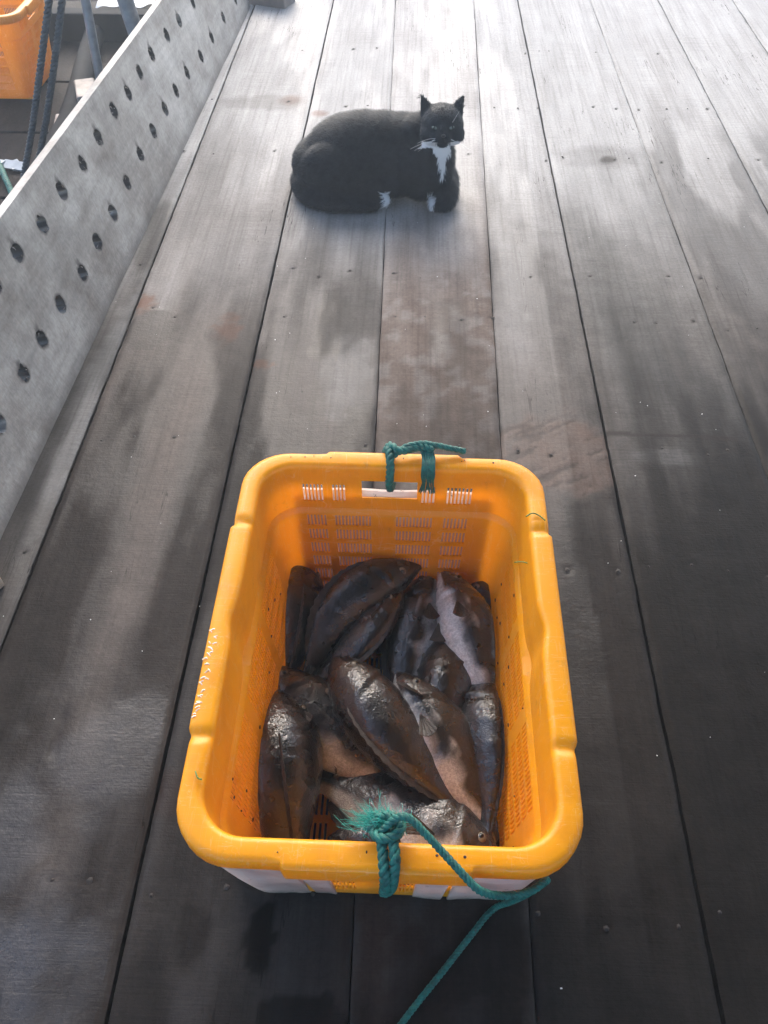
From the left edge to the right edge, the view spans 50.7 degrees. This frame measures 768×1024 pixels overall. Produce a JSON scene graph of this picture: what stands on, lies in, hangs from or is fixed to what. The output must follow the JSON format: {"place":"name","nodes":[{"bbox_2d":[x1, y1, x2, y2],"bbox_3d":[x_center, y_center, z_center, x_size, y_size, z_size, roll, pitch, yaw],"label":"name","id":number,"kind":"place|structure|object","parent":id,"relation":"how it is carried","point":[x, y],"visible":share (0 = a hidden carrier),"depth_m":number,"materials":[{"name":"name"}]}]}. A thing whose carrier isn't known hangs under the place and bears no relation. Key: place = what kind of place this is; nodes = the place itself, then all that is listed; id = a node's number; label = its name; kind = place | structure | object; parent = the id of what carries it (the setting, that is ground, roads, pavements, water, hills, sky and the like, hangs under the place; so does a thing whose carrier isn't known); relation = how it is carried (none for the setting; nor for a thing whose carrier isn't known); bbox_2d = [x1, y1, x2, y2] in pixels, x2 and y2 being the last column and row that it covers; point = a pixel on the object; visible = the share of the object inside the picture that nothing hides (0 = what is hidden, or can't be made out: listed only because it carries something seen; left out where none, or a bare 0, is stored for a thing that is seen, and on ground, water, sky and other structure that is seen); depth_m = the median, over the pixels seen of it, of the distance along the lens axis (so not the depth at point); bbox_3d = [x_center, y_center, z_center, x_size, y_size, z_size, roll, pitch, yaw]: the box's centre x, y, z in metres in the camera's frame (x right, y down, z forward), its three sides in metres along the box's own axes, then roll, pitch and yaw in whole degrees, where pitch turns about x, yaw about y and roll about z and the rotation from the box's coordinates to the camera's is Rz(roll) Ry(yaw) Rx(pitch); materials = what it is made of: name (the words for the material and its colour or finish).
{"place":"outdoors","nodes":[
{"label":"outdoors","id":0,"kind":"place"},
{"bbox_2d":[0,0,151,204],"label":"walkway","id":1,"kind":"structure","parent":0,"point":[15,114],"depth_m":2.85,"materials":[{"name":"grey wood"}]},
{"bbox_2d":[0,161,12,193],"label":"teal rope","id":2,"kind":"object","parent":1,"relation":"on","point":[6,180],"visible":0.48,"depth_m":2.48,"materials":[{"name":"teal fabric"}]},
{"bbox_2d":[0,159,22,174],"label":"plastic scraps","id":3,"kind":"object","parent":1,"relation":"on","point":[15,165],"visible":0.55,"depth_m":2.55,"materials":[{"name":"white plastic"}]},
{"bbox_2d":[0,0,51,98],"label":"fish crate","id":4,"kind":"object","parent":1,"relation":"on","point":[20,33],"visible":0.84,"depth_m":2.80,"materials":[{"name":"orange plastic"}]},
{"bbox_2d":[29,24,104,166],"bbox_3d":[-1.076,-1.349,2.744,0.114,0.086,1.734,-3,50,-3],"label":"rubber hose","id":5,"kind":"object","parent":1,"relation":"on","point":[83,67],"visible":0.3,"depth_m":2.89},
{"bbox_2d":[54,78,94,122],"bbox_3d":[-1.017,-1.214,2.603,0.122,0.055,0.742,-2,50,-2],"label":"paper scrap","id":6,"kind":"object","parent":1,"relation":"on","point":[82,86],"visible":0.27,"depth_m":2.77,"materials":[{"name":"white paper"}]},
{"bbox_2d":[4,8,148,41],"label":"black beam","id":7,"kind":"structure","parent":1,"relation":"on","point":[110,22],"depth_m":3.20,"materials":[{"name":"metal"}]},
{"bbox_2d":[80,0,102,79],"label":"steel pipe","id":8,"kind":"object","parent":1,"relation":"on","point":[91,35],"visible":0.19,"depth_m":2.77,"materials":[{"name":"grey metal"}]},
{"bbox_2d":[96,0,154,7],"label":"plastic bag","id":9,"kind":"object","parent":1,"relation":"on","point":[138,3],"visible":0.69,"depth_m":3.40,"materials":[{"name":"white plastic"}]},
{"bbox_2d":[117,0,139,35],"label":"steel pipe","id":10,"kind":"object","parent":1,"relation":"on","point":[129,14],"depth_m":2.70,"materials":[{"name":"grey metal"}]},
{"bbox_2d":[0,0,767,1023],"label":"deck","id":11,"kind":"structure","parent":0,"point":[564,286],"depth_m":1.45,"materials":[{"name":"grey wood"}]},
{"bbox_2d":[0,0,249,538],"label":"perforated board","id":12,"kind":"object","parent":11,"relation":"on","point":[78,205],"visible":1,"depth_m":1.72,"materials":[{"name":"grey metal"}]},
{"bbox_2d":[248,0,294,8],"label":"timber block","id":13,"kind":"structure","parent":11,"relation":"on","point":[282,4],"depth_m":2.93,"materials":[{"name":"grey wood"}]},
{"bbox_2d":[289,90,465,213],"bbox_3d":[-0.020,-0.899,1.964,0.448,0.273,0.270,2,50,1],"label":"cat","id":14,"kind":"object","parent":11,"relation":"on","point":[367,160],"visible":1,"depth_m":1.94},
{"bbox_2d":[176,452,582,899],"bbox_3d":[0.003,0.215,1.008,0.393,0.288,0.531,2,50,1],"label":"fish crate","id":15,"kind":"object","parent":11,"relation":"on","point":[488,531],"visible":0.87,"depth_m":0.96,"materials":[{"name":"yellow plastic"}]},
{"bbox_2d":[258,689,336,838],"bbox_3d":[-0.107,0.331,0.998,0.102,0.127,0.237,-9,50,-8],"label":"dark fish","id":16,"kind":"object","parent":15,"relation":"in","point":[290,768],"visible":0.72,"depth_m":0.96},
{"bbox_2d":[285,565,323,668],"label":"dark fish","id":17,"kind":"object","parent":15,"relation":"in","point":[305,586],"visible":0.59,"depth_m":1.12},
{"bbox_2d":[278,666,381,778],"bbox_3d":[-0.044,0.298,1.044,0.263,0.097,0.123,22,53,18],"label":"dark fish","id":18,"kind":"object","parent":15,"relation":"in","point":[343,755],"visible":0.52,"depth_m":1.03},
{"bbox_2d":[316,590,404,679],"bbox_3d":[-0.049,0.192,1.125,0.078,0.083,0.226,30,56,23],"label":"dark fish","id":19,"kind":"object","parent":15,"relation":"in","point":[364,637],"visible":0.66,"depth_m":1.11},
{"bbox_2d":[303,558,421,674],"bbox_3d":[-0.057,0.166,1.137,0.095,0.117,0.268,26,54,20],"label":"dark fish","id":20,"kind":"object","parent":15,"relation":"in","point":[355,591],"visible":0.81,"depth_m":1.12},
{"bbox_2d":[195,512,544,779],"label":"grass bits","id":21,"kind":"object","parent":15,"relation":"in","point":[198,778],"depth_m":0.99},
{"bbox_2d":[232,455,523,858],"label":"dirt flecks","id":22,"kind":"object","parent":15,"relation":"in","point":[436,855],"visible":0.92,"depth_m":1.02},
{"bbox_2d":[325,656,452,801],"bbox_3d":[0.037,0.295,1.024,0.305,0.125,0.112,35,58,26],"label":"dark fish","id":23,"kind":"object","parent":15,"relation":"in","point":[373,713],"visible":0.83,"depth_m":0.99},
{"bbox_2d":[327,823,451,886],"bbox_3d":[0.023,0.409,0.969,0.184,0.073,0.070,2,50,1],"label":"dark fish","id":24,"kind":"object","parent":15,"relation":"in","point":[343,834],"visible":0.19,"depth_m":0.96},
{"bbox_2d":[320,770,496,846],"bbox_3d":[0.004,0.367,0.986,0.289,0.094,0.133,19,52,15],"label":"dark fish","id":25,"kind":"object","parent":15,"relation":"in","point":[452,821],"visible":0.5,"depth_m":0.97},
{"bbox_2d":[380,576,439,682],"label":"dark fish","id":26,"kind":"object","parent":15,"relation":"in","point":[406,645],"visible":0.62,"depth_m":1.12},
{"bbox_2d":[382,440,465,493],"bbox_3d":[0.052,-0.057,1.070,0.111,0.069,0.050,2,50,1],"label":"green rope","id":27,"kind":"object","parent":15,"relation":"attached to","point":[392,451],"visible":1,"depth_m":1.05,"materials":[{"name":"teal fabric"}]},
{"bbox_2d":[336,790,550,1023],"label":"green rope","id":28,"kind":"object","parent":15,"relation":"attached to","point":[384,829],"visible":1,"depth_m":0.73,"materials":[{"name":"teal fabric"}]},
{"bbox_2d":[417,642,471,707],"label":"dark fish","id":29,"kind":"object","parent":15,"relation":"in","point":[441,668],"visible":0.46,"depth_m":1.06},
{"bbox_2d":[393,672,498,846],"bbox_3d":[0.083,0.307,1.005,0.113,0.098,0.261,-31,56,-24],"label":"dark fish","id":30,"kind":"object","parent":15,"relation":"in","point":[444,725],"visible":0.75,"depth_m":0.99},
{"bbox_2d":[429,571,495,683],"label":"dark fish","id":31,"kind":"object","parent":15,"relation":"in","point":[464,630],"visible":0.79,"depth_m":1.09},
{"bbox_2d":[471,581,491,611],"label":"dark fish","id":32,"kind":"object","parent":15,"relation":"in","point":[482,588],"visible":0.2,"depth_m":1.18},
{"bbox_2d":[461,683,504,845],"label":"dark fish","id":33,"kind":"object","parent":15,"relation":"in","point":[481,708],"visible":0.59,"depth_m":0.99},
{"bbox_3d":[1.721,-1.303,-0.708,4.900,0.056,5.400,2,50,1],"label":"shelter roof","id":34,"kind":"object","parent":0,"visible":0},
{"bbox_2d":[20,0,52,178],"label":"hanging rope","id":35,"kind":"object","parent":34,"relation":"hanging from","point":[44,36],"visible":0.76,"depth_m":2.03,"materials":[{"name":"fabric"}]},
{"bbox_2d":[36,0,65,157],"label":"hanging rope","id":36,"kind":"object","parent":34,"relation":"hanging from","point":[60,13],"visible":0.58,"depth_m":2.01,"materials":[{"name":"blue fabric"}]}
]}

